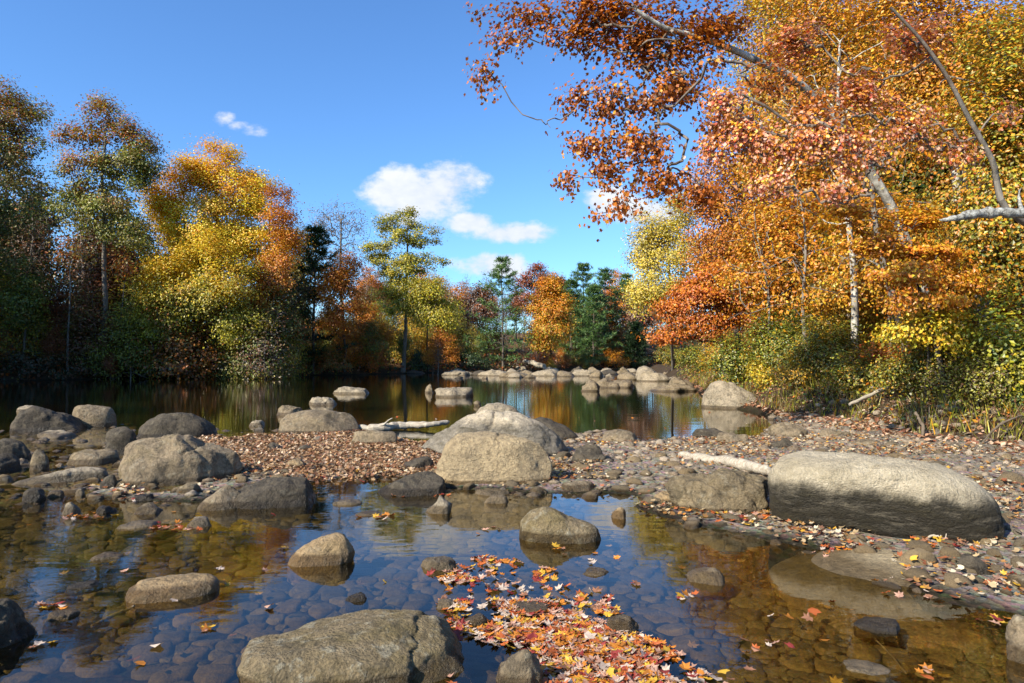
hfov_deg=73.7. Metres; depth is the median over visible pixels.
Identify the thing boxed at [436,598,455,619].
rock
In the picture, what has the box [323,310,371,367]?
understorey tree
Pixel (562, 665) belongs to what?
fallen leaf
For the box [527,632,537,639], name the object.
fallen leaf
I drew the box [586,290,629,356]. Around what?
understorey tree
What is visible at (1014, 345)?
shrub
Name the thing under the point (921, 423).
exposed root
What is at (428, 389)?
rock
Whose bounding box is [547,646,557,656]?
fallen leaf
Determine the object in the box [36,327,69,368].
woodland tree
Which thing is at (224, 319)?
young tree
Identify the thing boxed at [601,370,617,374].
rock
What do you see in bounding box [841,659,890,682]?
rock
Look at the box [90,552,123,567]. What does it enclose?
rock
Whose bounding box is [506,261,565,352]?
maple tree
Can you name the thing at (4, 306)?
understorey tree
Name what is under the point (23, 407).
rock
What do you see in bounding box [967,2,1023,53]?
woodland tree
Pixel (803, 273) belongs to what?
woodland tree
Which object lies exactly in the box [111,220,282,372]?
maple tree
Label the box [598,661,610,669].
fallen leaf
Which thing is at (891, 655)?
sunken stick
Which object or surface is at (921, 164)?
woodland tree
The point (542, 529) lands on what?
boulder
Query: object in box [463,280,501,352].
maple tree
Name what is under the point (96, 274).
woodland tree
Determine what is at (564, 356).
understorey tree
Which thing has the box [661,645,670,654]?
fallen leaf
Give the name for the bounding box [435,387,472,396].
rock
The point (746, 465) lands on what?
driftwood log
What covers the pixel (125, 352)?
understorey tree
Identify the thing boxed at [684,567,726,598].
rock
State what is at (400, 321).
understorey tree
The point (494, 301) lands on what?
woodland tree
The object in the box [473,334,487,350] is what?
woodland tree
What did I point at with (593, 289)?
pine tree
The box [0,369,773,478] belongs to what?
river water
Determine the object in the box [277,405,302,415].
rock
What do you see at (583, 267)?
pine tree
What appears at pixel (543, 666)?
fallen leaf
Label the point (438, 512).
rock
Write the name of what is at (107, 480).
rock
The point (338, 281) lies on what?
maple tree
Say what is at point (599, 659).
fallen leaf
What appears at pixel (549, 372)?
rock
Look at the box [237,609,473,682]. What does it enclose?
boulder
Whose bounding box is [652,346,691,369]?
shrub
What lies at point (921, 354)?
shrub
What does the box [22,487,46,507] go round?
rock
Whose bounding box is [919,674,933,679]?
fallen leaf
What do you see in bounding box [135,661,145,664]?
fallen leaf
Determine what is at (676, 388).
rock
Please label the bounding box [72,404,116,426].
boulder
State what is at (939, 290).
maple tree
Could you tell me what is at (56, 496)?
rock
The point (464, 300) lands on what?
understorey tree
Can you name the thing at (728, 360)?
shrub
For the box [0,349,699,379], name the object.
undergrowth
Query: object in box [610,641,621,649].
fallen leaf
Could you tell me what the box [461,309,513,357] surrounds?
understorey tree
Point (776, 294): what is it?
woodland tree
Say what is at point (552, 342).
understorey tree
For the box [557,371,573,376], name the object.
rock
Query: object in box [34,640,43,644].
fallen leaf
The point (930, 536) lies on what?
bent twig
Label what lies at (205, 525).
rock
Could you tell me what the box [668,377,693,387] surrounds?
rock
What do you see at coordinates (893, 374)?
shrub
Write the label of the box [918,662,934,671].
fallen leaf
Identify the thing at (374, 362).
shrub
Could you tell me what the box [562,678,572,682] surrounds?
fallen leaf
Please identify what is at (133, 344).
understorey tree
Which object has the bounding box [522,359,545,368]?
fallen log
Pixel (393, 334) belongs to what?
understorey tree
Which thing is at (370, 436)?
boulder
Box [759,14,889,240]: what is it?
woodland tree
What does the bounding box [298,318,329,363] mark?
understorey tree
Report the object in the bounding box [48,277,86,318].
understorey tree
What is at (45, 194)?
woodland tree
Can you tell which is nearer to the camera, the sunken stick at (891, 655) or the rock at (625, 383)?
the sunken stick at (891, 655)
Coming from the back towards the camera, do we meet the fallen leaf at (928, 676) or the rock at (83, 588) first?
the rock at (83, 588)
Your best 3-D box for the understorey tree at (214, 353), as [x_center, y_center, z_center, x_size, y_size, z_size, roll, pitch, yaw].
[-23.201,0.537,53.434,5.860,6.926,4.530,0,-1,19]
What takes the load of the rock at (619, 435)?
on the ground at (40, 549)
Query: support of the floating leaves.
on the river water
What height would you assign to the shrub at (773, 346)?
3.102 m
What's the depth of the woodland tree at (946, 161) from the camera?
15.49 m
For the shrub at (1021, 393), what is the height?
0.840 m
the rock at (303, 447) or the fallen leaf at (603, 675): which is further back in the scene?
the rock at (303, 447)
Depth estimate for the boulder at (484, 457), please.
8.55 m
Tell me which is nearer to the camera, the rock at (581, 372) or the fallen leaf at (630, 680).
the fallen leaf at (630, 680)
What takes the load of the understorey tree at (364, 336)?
on the ground at (40, 549)
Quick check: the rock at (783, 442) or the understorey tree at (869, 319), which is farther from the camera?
the understorey tree at (869, 319)
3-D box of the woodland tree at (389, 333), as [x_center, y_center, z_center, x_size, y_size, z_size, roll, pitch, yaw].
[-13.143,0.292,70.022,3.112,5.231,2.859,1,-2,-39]
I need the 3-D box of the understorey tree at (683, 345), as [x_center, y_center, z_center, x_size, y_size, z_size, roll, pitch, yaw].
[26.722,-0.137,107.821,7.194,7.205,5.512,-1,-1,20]
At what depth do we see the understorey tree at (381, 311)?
81.08 m
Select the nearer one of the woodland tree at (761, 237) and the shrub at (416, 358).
the woodland tree at (761, 237)
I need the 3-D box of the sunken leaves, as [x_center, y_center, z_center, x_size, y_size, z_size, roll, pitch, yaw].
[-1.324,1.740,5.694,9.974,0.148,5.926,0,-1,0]
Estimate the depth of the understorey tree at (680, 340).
105.40 m
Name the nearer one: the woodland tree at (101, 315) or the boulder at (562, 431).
the boulder at (562, 431)
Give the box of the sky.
[0,0,1023,332]
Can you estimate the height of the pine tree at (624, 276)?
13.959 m
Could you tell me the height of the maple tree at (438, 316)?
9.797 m
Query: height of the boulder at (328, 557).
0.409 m
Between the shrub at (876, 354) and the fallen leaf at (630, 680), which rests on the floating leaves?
the fallen leaf at (630, 680)
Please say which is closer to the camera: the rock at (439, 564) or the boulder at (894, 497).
the rock at (439, 564)
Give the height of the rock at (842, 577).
0.302 m
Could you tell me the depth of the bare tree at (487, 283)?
124.53 m
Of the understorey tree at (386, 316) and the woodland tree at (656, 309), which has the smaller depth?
the understorey tree at (386, 316)
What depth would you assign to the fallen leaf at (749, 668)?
3.50 m
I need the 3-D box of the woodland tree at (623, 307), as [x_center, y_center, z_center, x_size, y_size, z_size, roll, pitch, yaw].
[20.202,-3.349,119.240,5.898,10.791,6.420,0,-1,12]
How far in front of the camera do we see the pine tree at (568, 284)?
97.68 m
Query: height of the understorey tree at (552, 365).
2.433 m
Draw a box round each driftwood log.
[359,418,449,430]
[678,451,770,474]
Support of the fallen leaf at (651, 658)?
on the floating leaves
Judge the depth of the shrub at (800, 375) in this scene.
18.87 m
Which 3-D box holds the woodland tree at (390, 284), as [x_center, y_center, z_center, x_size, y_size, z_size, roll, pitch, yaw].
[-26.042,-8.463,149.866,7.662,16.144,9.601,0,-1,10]
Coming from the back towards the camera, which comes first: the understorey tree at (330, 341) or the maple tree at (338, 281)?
the understorey tree at (330, 341)
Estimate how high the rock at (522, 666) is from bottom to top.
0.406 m
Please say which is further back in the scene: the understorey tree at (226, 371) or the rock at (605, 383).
the understorey tree at (226, 371)
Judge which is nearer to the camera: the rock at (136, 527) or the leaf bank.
the rock at (136, 527)
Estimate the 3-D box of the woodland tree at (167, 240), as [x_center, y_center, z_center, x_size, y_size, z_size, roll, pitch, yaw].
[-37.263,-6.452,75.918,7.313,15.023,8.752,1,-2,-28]
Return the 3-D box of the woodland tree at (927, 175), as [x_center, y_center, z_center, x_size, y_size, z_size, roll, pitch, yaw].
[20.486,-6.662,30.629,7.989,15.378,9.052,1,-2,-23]
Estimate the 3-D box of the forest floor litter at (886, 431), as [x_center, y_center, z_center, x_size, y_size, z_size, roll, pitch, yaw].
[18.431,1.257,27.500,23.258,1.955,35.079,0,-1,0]
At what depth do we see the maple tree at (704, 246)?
30.70 m
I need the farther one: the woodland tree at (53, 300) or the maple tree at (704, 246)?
the woodland tree at (53, 300)
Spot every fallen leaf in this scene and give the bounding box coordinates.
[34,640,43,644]
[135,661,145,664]
[200,623,210,630]
[496,632,505,640]
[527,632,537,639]
[540,664,550,671]
[542,677,551,682]
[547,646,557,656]
[557,674,567,681]
[558,662,570,669]
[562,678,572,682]
[572,675,584,681]
[583,655,593,660]
[584,631,596,638]
[594,654,602,662]
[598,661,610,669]
[600,671,607,679]
[606,667,615,677]
[609,675,622,682]
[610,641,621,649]
[610,651,617,658]
[613,667,620,675]
[621,665,633,673]
[627,672,633,682]
[643,669,652,676]
[644,656,657,663]
[646,662,656,668]
[650,640,662,645]
[651,665,660,675]
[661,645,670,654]
[667,676,680,681]
[679,661,694,670]
[696,668,704,679]
[707,674,721,680]
[718,669,729,673]
[744,665,755,670]
[784,642,794,647]
[801,612,812,621]
[808,607,821,615]
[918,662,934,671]
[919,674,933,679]
[923,666,932,673]
[990,614,1003,620]
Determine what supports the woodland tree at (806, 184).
on the ground at (40, 549)
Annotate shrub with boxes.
[0,347,92,380]
[30,350,141,379]
[303,342,354,374]
[347,341,390,372]
[398,345,449,370]
[446,343,498,369]
[521,351,572,369]
[560,347,610,367]
[601,347,631,367]
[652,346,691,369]
[673,343,711,374]
[699,321,768,383]
[730,301,825,386]
[744,354,788,389]
[761,352,838,390]
[773,307,897,388]
[814,338,917,398]
[843,325,929,387]
[859,339,955,398]
[874,290,1023,395]
[907,348,992,406]
[935,329,1023,411]
[954,271,1023,405]
[985,382,1023,411]
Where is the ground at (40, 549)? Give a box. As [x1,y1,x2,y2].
[0,331,1023,682]
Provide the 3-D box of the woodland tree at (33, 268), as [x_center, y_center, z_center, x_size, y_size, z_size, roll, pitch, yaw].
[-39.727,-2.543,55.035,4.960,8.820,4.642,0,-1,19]
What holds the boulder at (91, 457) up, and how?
on the ground at (40, 549)
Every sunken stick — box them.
[90,605,134,626]
[875,640,906,673]
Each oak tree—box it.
[0,74,65,277]
[36,87,176,375]
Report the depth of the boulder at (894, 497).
5.95 m
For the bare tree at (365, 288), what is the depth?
103.59 m
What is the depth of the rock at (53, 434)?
13.82 m
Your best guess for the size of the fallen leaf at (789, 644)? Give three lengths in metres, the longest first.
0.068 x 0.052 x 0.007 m
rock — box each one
[16,405,32,411]
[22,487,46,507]
[37,430,76,438]
[42,609,79,633]
[46,490,64,502]
[60,502,81,525]
[65,580,102,595]
[74,489,85,499]
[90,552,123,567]
[95,505,117,522]
[100,474,116,488]
[114,520,159,535]
[130,502,164,523]
[134,494,153,502]
[176,482,201,493]
[185,516,212,540]
[246,470,293,477]
[249,420,264,425]
[260,442,282,450]
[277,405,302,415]
[284,458,304,467]
[291,445,313,451]
[309,397,336,405]
[333,386,368,393]
[333,499,362,510]
[345,592,368,612]
[355,510,384,521]
[402,456,433,470]
[407,370,424,373]
[417,556,456,582]
[425,384,433,392]
[425,495,451,525]
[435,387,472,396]
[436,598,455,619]
[441,369,472,374]
[462,613,486,638]
[472,370,484,374]
[473,401,480,405]
[475,488,509,500]
[477,369,506,375]
[484,495,508,512]
[496,649,542,682]
[504,371,527,376]
[508,373,521,377]
[509,601,549,622]
[516,366,525,369]
[523,374,535,377]
[530,486,546,494]
[532,369,557,375]
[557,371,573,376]
[560,480,594,491]
[571,445,605,462]
[573,369,593,375]
[581,379,599,390]
[581,567,608,581]
[589,370,602,376]
[596,378,619,387]
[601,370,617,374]
[601,429,636,442]
[606,614,638,651]
[609,507,626,529]
[612,380,633,387]
[617,367,629,373]
[617,372,635,379]
[635,366,669,381]
[649,384,696,391]
[654,491,670,504]
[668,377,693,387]
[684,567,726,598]
[692,428,722,438]
[716,432,748,443]
[762,529,776,533]
[768,422,807,436]
[768,548,985,654]
[769,437,792,447]
[819,429,850,436]
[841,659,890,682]
[851,439,880,444]
[853,616,900,643]
[957,553,990,574]
[1005,614,1023,682]
[1006,574,1023,587]
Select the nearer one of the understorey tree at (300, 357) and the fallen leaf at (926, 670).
the fallen leaf at (926, 670)
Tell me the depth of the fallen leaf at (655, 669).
3.46 m
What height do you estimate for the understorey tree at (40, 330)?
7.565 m
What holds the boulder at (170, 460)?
on the ground at (40, 549)
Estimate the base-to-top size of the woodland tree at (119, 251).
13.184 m
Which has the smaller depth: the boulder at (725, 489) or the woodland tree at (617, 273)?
the boulder at (725, 489)
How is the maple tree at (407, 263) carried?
on the ground at (40, 549)
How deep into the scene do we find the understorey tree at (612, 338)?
107.26 m
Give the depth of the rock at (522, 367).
84.58 m
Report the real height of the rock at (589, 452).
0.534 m
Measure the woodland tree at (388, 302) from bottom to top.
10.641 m
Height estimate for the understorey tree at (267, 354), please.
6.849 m
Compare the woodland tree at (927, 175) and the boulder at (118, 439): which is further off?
the woodland tree at (927, 175)
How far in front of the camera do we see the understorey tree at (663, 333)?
109.54 m
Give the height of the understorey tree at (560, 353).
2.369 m
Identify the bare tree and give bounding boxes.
[0,163,39,221]
[2,211,62,286]
[5,226,64,310]
[11,163,63,247]
[46,216,100,298]
[302,194,377,337]
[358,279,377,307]
[433,339,443,369]
[478,271,495,324]
[489,294,507,348]
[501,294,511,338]
[515,302,529,349]
[652,303,663,351]
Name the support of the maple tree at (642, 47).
on the ground at (40, 549)
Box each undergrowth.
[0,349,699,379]
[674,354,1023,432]
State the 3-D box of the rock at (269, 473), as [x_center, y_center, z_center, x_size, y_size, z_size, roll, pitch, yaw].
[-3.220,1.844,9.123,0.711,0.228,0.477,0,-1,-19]
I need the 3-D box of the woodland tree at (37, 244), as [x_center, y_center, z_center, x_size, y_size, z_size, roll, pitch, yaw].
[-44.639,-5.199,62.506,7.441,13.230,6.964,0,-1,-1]
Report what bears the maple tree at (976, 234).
on the ground at (40, 549)
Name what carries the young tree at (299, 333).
on the ground at (40, 549)
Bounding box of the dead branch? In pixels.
[848,386,888,404]
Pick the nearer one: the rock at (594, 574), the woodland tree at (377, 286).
the rock at (594, 574)
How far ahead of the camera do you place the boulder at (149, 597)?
4.54 m
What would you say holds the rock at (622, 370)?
in the river water
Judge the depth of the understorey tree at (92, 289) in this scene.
55.91 m
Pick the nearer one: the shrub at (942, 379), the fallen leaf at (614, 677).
the fallen leaf at (614, 677)
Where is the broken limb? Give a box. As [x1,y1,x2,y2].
[939,185,1023,221]
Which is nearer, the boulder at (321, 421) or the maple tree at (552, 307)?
the boulder at (321, 421)
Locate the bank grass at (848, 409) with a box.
[688,368,1023,441]
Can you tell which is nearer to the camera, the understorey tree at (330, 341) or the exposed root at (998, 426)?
the exposed root at (998, 426)
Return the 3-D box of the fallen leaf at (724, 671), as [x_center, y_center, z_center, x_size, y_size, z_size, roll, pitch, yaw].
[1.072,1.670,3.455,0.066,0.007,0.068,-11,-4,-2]
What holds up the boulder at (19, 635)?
on the ground at (40, 549)
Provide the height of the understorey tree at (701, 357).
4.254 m
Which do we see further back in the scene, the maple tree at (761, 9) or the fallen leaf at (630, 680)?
the maple tree at (761, 9)
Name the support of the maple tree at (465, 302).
on the ground at (40, 549)
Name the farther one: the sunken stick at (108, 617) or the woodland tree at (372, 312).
the woodland tree at (372, 312)
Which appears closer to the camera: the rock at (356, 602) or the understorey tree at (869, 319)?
the rock at (356, 602)
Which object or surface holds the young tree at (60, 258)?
on the ground at (40, 549)
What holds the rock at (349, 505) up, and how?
in the river water
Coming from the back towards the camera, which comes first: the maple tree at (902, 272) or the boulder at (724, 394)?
the boulder at (724, 394)
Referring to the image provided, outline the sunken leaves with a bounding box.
[2,482,1023,682]
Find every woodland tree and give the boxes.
[0,157,76,278]
[0,196,23,261]
[0,214,67,294]
[0,254,59,365]
[0,256,50,312]
[35,278,80,333]
[35,293,71,353]
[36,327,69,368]
[41,178,159,286]
[48,228,127,300]
[71,250,139,309]
[78,215,155,306]
[82,295,119,337]
[101,352,119,378]
[112,291,144,373]
[151,218,191,282]
[274,278,320,338]
[275,222,333,331]
[315,306,333,343]
[349,272,380,299]
[354,300,388,338]
[356,265,386,297]
[361,285,386,310]
[365,280,388,308]
[376,321,397,368]
[380,270,405,309]
[381,280,396,320]
[393,329,414,354]
[408,268,437,291]
[420,337,445,373]
[424,322,440,339]
[430,275,452,306]
[447,281,474,337]
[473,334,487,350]
[486,288,499,318]
[504,290,525,338]
[571,294,592,327]
[592,291,615,327]
[603,268,627,309]
[617,294,630,325]
[652,282,668,346]
[686,177,835,378]
[692,221,751,336]
[704,158,888,349]
[733,194,781,280]
[751,0,947,359]
[751,63,964,352]
[751,252,795,338]
[752,84,907,251]
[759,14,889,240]
[807,27,946,243]
[830,6,1023,335]
[855,130,976,230]
[864,0,1019,362]
[875,12,1023,200]
[906,93,1017,244]
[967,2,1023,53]
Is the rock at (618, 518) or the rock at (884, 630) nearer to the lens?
the rock at (884, 630)
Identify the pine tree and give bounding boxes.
[286,223,371,373]
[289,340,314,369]
[456,255,534,367]
[552,277,589,357]
[563,262,610,350]
[572,283,617,364]
[575,267,627,355]
[605,272,654,344]
[619,320,651,367]
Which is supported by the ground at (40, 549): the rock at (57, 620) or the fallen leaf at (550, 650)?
the rock at (57, 620)
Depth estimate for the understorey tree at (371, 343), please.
67.22 m
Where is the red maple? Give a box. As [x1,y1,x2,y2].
[683,2,1023,225]
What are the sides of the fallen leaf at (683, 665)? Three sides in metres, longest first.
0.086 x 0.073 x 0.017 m
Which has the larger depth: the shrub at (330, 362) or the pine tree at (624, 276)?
the pine tree at (624, 276)
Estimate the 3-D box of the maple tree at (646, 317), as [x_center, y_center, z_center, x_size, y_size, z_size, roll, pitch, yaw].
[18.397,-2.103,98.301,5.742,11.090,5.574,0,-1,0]
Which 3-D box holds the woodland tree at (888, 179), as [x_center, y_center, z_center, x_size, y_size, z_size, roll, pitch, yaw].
[19.046,-7.370,34.639,8.451,17.808,10.590,1,-2,-29]
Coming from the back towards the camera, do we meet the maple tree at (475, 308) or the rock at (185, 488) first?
the maple tree at (475, 308)
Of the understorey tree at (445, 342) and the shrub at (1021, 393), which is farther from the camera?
the understorey tree at (445, 342)
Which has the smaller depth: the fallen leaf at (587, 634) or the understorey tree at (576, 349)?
the fallen leaf at (587, 634)
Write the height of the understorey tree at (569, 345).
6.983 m
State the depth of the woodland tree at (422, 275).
136.90 m
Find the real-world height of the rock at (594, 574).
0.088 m
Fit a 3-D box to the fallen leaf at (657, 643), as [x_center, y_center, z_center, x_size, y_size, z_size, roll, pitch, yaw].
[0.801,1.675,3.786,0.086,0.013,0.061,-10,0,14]
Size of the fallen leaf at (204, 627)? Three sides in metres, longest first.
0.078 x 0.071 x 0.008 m
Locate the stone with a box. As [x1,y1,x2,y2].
[29,449,49,472]
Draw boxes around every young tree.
[25,234,95,373]
[92,246,146,376]
[143,300,189,374]
[205,301,250,351]
[249,265,287,331]
[268,310,317,344]
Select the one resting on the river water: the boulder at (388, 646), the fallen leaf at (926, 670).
the fallen leaf at (926, 670)
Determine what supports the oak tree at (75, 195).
on the ground at (40, 549)
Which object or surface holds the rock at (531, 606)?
in the river water
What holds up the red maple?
on the ground at (40, 549)
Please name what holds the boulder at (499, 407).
in the river water
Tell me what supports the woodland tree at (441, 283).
on the ground at (40, 549)
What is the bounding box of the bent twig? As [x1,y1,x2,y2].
[928,534,946,539]
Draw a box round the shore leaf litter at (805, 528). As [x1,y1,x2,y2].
[89,387,1023,597]
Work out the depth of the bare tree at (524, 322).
112.81 m
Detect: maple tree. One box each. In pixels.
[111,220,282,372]
[129,133,315,339]
[237,177,314,321]
[308,247,385,371]
[356,206,452,371]
[394,271,467,371]
[438,289,480,356]
[462,0,933,374]
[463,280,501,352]
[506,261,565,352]
[518,271,582,363]
[613,191,706,370]
[621,289,656,334]
[630,253,778,378]
[665,139,808,352]
[697,0,915,324]
[703,186,849,341]
[715,0,925,315]
[782,184,947,354]
[816,197,1022,401]
[817,0,1023,314]
[862,235,1021,356]
[863,304,986,401]
[897,0,1023,337]
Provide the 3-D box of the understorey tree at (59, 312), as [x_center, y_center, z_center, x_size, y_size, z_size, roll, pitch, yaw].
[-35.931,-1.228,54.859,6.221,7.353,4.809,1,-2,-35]
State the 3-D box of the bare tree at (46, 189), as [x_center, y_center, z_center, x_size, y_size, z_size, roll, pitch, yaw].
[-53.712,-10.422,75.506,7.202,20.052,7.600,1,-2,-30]
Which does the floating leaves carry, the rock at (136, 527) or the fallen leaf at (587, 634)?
the fallen leaf at (587, 634)
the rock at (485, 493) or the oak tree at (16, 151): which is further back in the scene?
the oak tree at (16, 151)
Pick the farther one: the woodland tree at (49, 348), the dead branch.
the woodland tree at (49, 348)
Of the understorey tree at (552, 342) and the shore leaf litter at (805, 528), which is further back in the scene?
the understorey tree at (552, 342)
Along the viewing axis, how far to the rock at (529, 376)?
54.45 m
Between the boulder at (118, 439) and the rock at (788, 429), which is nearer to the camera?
the boulder at (118, 439)
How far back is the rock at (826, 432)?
12.90 m
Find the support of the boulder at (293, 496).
on the ground at (40, 549)
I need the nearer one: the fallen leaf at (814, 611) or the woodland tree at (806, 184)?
the fallen leaf at (814, 611)
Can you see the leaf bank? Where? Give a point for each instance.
(284, 442)
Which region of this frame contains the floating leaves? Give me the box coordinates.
[29,398,1023,682]
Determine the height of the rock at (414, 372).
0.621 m
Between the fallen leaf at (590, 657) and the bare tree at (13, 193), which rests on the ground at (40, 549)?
the bare tree at (13, 193)
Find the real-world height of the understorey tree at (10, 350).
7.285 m
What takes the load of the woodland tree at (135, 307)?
on the ground at (40, 549)
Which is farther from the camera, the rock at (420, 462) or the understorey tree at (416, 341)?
the understorey tree at (416, 341)
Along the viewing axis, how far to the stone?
9.77 m
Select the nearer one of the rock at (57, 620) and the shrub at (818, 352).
the rock at (57, 620)
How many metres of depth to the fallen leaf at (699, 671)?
3.44 m
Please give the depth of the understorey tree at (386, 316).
77.26 m
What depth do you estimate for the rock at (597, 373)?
56.34 m
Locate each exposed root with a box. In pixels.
[914,412,925,437]
[981,412,1022,443]
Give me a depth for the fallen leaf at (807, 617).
4.17 m
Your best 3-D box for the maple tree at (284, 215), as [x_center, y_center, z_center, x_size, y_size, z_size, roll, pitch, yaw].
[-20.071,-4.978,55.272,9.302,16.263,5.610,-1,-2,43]
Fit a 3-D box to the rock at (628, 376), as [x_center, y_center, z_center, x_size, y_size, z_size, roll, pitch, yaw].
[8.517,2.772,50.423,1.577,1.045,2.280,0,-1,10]
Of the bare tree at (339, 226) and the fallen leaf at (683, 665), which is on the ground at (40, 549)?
the bare tree at (339, 226)
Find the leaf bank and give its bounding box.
[193,429,441,483]
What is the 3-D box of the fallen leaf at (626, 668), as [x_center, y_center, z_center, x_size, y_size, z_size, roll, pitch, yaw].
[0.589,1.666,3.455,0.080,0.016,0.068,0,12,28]
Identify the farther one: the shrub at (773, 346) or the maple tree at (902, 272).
the shrub at (773, 346)
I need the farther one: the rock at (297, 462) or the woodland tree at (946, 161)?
the woodland tree at (946, 161)
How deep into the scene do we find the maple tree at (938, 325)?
13.41 m
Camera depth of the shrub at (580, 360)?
91.89 m
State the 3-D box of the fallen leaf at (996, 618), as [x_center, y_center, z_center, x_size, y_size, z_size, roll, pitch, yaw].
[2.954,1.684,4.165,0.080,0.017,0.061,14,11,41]
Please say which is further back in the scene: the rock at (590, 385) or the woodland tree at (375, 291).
the woodland tree at (375, 291)
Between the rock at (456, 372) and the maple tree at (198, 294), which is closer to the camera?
the maple tree at (198, 294)
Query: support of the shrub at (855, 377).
on the ground at (40, 549)
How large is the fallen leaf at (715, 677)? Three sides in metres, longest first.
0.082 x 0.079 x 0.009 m
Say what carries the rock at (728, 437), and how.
on the ground at (40, 549)
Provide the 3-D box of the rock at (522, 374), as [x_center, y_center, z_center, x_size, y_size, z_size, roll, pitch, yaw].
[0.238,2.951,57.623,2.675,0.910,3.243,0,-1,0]
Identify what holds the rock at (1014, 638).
on the ground at (40, 549)
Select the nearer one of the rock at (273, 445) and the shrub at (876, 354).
the rock at (273, 445)
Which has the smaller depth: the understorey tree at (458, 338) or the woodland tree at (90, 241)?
the woodland tree at (90, 241)
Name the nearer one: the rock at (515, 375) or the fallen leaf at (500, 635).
the fallen leaf at (500, 635)
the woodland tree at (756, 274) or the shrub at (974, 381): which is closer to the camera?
the shrub at (974, 381)
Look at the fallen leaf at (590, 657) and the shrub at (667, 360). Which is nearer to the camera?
the fallen leaf at (590, 657)
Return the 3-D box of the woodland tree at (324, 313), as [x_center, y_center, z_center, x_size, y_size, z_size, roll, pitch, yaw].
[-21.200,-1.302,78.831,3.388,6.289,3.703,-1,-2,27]
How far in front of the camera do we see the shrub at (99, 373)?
51.24 m
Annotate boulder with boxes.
[0,438,31,459]
[0,453,21,473]
[0,598,38,671]
[9,406,86,432]
[11,467,108,487]
[66,448,119,466]
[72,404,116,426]
[105,426,136,454]
[118,434,242,486]
[124,573,219,618]
[137,412,216,437]
[196,485,239,523]
[235,476,319,519]
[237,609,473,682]
[278,410,358,434]
[287,532,354,583]
[351,430,397,445]
[377,471,445,508]
[421,410,568,455]
[436,431,552,484]
[476,402,518,412]
[519,506,600,558]
[534,417,577,439]
[664,468,768,514]
[701,380,756,408]
[768,450,1004,542]
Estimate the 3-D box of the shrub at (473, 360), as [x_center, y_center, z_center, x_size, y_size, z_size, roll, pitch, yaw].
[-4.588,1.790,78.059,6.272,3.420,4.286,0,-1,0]
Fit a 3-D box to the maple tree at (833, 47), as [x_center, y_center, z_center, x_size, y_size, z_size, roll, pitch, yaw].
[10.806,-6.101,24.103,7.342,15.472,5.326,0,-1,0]
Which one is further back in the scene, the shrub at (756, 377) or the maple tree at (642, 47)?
the shrub at (756, 377)
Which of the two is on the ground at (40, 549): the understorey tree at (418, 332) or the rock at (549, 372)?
the understorey tree at (418, 332)
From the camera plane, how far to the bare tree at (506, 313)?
128.03 m
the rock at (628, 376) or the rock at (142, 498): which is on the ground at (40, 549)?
the rock at (142, 498)
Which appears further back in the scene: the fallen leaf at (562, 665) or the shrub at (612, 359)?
the shrub at (612, 359)
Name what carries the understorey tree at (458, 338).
on the ground at (40, 549)
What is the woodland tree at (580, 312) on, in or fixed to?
on the ground at (40, 549)
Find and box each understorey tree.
[0,274,43,357]
[0,277,59,367]
[0,278,44,363]
[9,254,76,308]
[21,284,79,360]
[32,281,140,378]
[45,258,137,338]
[47,260,92,311]
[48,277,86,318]
[49,276,143,354]
[51,305,97,357]
[70,290,173,379]
[110,299,155,373]
[124,270,231,379]
[158,317,227,378]
[185,312,248,378]
[204,320,251,378]
[218,281,311,379]
[228,306,301,379]
[244,310,310,378]
[287,331,307,375]
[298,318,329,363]
[319,313,337,355]
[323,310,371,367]
[332,307,386,368]
[349,316,400,371]
[354,297,399,329]
[375,311,397,359]
[377,315,399,362]
[383,301,411,352]
[390,302,437,363]
[399,304,436,356]
[416,327,462,366]
[438,284,484,345]
[442,296,478,357]
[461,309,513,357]
[487,302,514,344]
[515,329,548,369]
[521,325,572,353]
[546,358,558,367]
[555,347,564,360]
[556,319,580,352]
[559,305,592,350]
[560,352,568,365]
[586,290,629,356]
[599,315,623,354]
[620,312,669,356]
[650,312,678,352]
[655,298,706,350]
[661,327,696,353]
[689,307,747,371]
[705,312,757,361]
[732,312,781,363]
[779,234,882,343]
[784,212,917,356]
[877,260,1022,337]
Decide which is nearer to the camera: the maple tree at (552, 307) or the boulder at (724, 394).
the boulder at (724, 394)
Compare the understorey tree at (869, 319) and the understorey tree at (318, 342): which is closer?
the understorey tree at (869, 319)
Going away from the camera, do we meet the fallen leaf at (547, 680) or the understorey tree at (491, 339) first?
the fallen leaf at (547, 680)
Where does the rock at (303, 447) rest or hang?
on the ground at (40, 549)
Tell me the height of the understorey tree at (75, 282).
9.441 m
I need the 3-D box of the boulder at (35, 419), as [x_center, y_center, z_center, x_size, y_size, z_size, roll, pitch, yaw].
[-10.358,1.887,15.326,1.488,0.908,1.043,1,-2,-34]
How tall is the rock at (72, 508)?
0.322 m
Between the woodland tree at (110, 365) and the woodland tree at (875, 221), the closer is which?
the woodland tree at (875, 221)
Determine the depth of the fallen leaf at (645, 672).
3.43 m
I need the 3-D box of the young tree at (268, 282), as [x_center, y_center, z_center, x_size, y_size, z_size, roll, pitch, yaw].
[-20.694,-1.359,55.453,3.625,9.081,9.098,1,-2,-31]
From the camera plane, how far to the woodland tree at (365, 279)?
123.22 m
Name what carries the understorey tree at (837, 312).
on the ground at (40, 549)
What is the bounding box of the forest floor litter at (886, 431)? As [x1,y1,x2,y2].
[683,370,1023,450]

